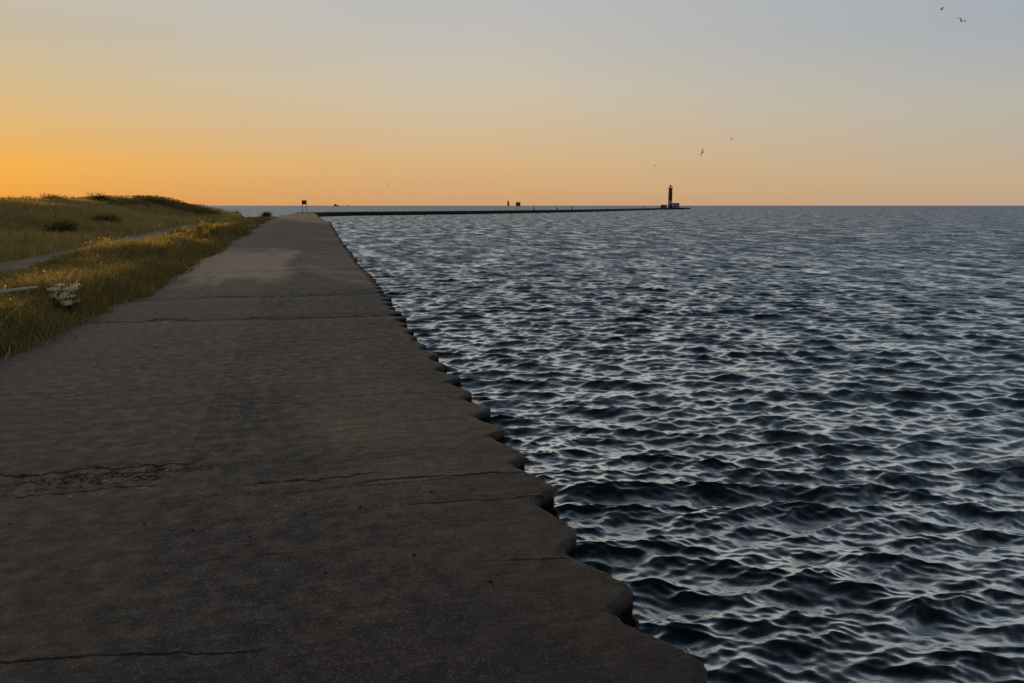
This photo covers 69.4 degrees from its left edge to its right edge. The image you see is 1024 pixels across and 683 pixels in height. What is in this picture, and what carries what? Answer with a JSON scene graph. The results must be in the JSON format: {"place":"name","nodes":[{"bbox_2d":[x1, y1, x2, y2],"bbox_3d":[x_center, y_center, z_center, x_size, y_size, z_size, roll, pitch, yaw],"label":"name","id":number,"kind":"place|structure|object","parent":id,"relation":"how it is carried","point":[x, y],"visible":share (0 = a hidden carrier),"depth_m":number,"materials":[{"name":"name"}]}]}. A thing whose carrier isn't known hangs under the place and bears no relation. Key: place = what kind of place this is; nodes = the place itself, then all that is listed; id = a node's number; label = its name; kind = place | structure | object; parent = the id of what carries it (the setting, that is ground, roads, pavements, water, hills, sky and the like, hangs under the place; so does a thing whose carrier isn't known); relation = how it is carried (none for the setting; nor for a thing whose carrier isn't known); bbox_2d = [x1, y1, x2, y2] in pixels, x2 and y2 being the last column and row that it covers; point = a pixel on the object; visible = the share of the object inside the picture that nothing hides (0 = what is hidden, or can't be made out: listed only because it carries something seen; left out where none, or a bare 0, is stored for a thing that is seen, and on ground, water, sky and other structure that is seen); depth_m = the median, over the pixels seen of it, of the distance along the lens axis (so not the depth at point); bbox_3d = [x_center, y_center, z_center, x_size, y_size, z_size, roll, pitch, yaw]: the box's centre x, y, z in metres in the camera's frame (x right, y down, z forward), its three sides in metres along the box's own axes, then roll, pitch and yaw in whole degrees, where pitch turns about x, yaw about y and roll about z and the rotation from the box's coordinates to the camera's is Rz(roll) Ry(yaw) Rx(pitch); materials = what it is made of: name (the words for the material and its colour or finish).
{"place":"outdoors","nodes":[
{"label":"outdoors","id":0,"kind":"place"},
{"bbox_2d":[0,217,245,271],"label":"path","id":1,"kind":"structure","parent":0,"point":[16,264],"depth_m":22.90,"materials":[{"name":"grey concrete"}]},
{"bbox_2d":[0,197,276,351],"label":"ground","id":2,"kind":"structure","parent":0,"point":[111,239],"depth_m":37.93,"materials":[{"name":"green plant"}]},
{"bbox_2d":[38,193,64,198],"bbox_3d":[-39.371,-12.143,63.471,2.019,1.240,2.230,-3,11,-15],"label":"shrub","id":3,"kind":"object","parent":2,"relation":"on","point":[50,197],"visible":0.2,"depth_m":63.09,"materials":[{"name":"green plant"}]},
{"bbox_2d":[42,218,79,232],"bbox_3d":[-21.580,-5.424,35.459,1.685,1.017,1.662,-3,11,-15],"label":"shrub","id":4,"kind":"object","parent":2,"relation":"on","point":[64,225],"visible":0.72,"depth_m":35.25,"materials":[{"name":"green plant"}]},
{"bbox_2d":[47,282,80,312],"bbox_3d":[-6.412,-0.574,10.615,0.411,0.534,0.473,-3,11,-15],"label":"white wildflower","id":5,"kind":"object","parent":2,"relation":"on","point":[61,298],"visible":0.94,"depth_m":10.60,"materials":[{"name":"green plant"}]},
{"bbox_2d":[86,192,113,202],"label":"shrub","id":6,"kind":"object","parent":2,"relation":"on","point":[97,197],"visible":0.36,"depth_m":73.89,"materials":[{"name":"green plant"}]},
{"bbox_2d":[86,213,121,222],"bbox_3d":[-25.538,-7.634,46.574,2.022,1.104,1.848,-3,11,-15],"label":"shrub","id":7,"kind":"object","parent":2,"relation":"on","point":[115,218],"visible":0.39,"depth_m":46.26,"materials":[{"name":"green plant"}]},
{"bbox_2d":[0,195,236,214],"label":"shrubbery","id":8,"kind":"object","parent":2,"relation":"on","point":[136,200],"visible":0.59,"depth_m":89.34,"materials":[{"name":"green plant"}]},
{"bbox_2d":[0,216,273,380],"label":"weeds","id":9,"kind":"object","parent":2,"relation":"on","point":[113,273],"visible":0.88,"depth_m":13.64,"materials":[{"name":"green plant"}]},
{"bbox_2d":[0,285,37,293],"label":"driftwood branch","id":10,"kind":"object","parent":9,"relation":"on","point":[17,289],"visible":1,"depth_m":10.27,"materials":[{"name":"grey wood"}]},
{"bbox_2d":[141,197,165,204],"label":"shrub","id":11,"kind":"object","parent":2,"relation":"on","point":[159,201],"visible":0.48,"depth_m":88.33,"materials":[{"name":"green plant"}]},
{"bbox_2d":[153,238,165,255],"bbox_3d":[-9.248,-2.343,19.481,0.366,0.765,0.220,2,11,12],"label":"goldenrod weed","id":12,"kind":"object","parent":2,"relation":"on","point":[159,247],"visible":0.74,"depth_m":19.45,"materials":[{"name":"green plant"}]},
{"bbox_2d":[260,211,272,216],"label":"shrub","id":13,"kind":"object","parent":2,"relation":"on","point":[265,214],"visible":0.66,"depth_m":96.40,"materials":[{"name":"green plant"}]},
{"bbox_2d":[0,213,706,682],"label":"pavement","id":14,"kind":"structure","parent":0,"point":[306,355],"depth_m":3.93,"materials":[{"name":"concrete"}]},
{"bbox_2d":[302,200,306,212],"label":"notice board","id":15,"kind":"object","parent":14,"relation":"on","point":[304,201],"visible":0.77,"depth_m":159.21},
{"bbox_2d":[0,0,1023,205],"label":"sky","id":16,"kind":"structure","parent":0,"point":[205,102],"materials":[{"name":"orange"}]},
{"bbox_2d":[202,206,1023,682],"bbox_3d":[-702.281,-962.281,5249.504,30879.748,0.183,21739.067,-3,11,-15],"label":"water","id":17,"kind":"structure","parent":0,"point":[768,444],"depth_m":9.38,"materials":[{"name":"blue liquid"}]},
{"bbox_2d":[296,208,690,216],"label":"breakwater","id":18,"kind":"object","parent":17,"relation":"in","point":[366,213],"visible":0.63,"depth_m":207.57,"materials":[{"name":"concrete"}]},
{"bbox_2d":[667,185,683,208],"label":"lighthouse","id":19,"kind":"object","parent":18,"relation":"on","point":[671,204],"visible":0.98,"depth_m":471.62,"materials":[{"name":"metal"}]},
{"bbox_2d":[554,508,638,630],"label":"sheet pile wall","id":20,"kind":"structure","parent":17,"relation":"in","point":[635,623],"depth_m":3.22,"materials":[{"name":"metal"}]}
]}

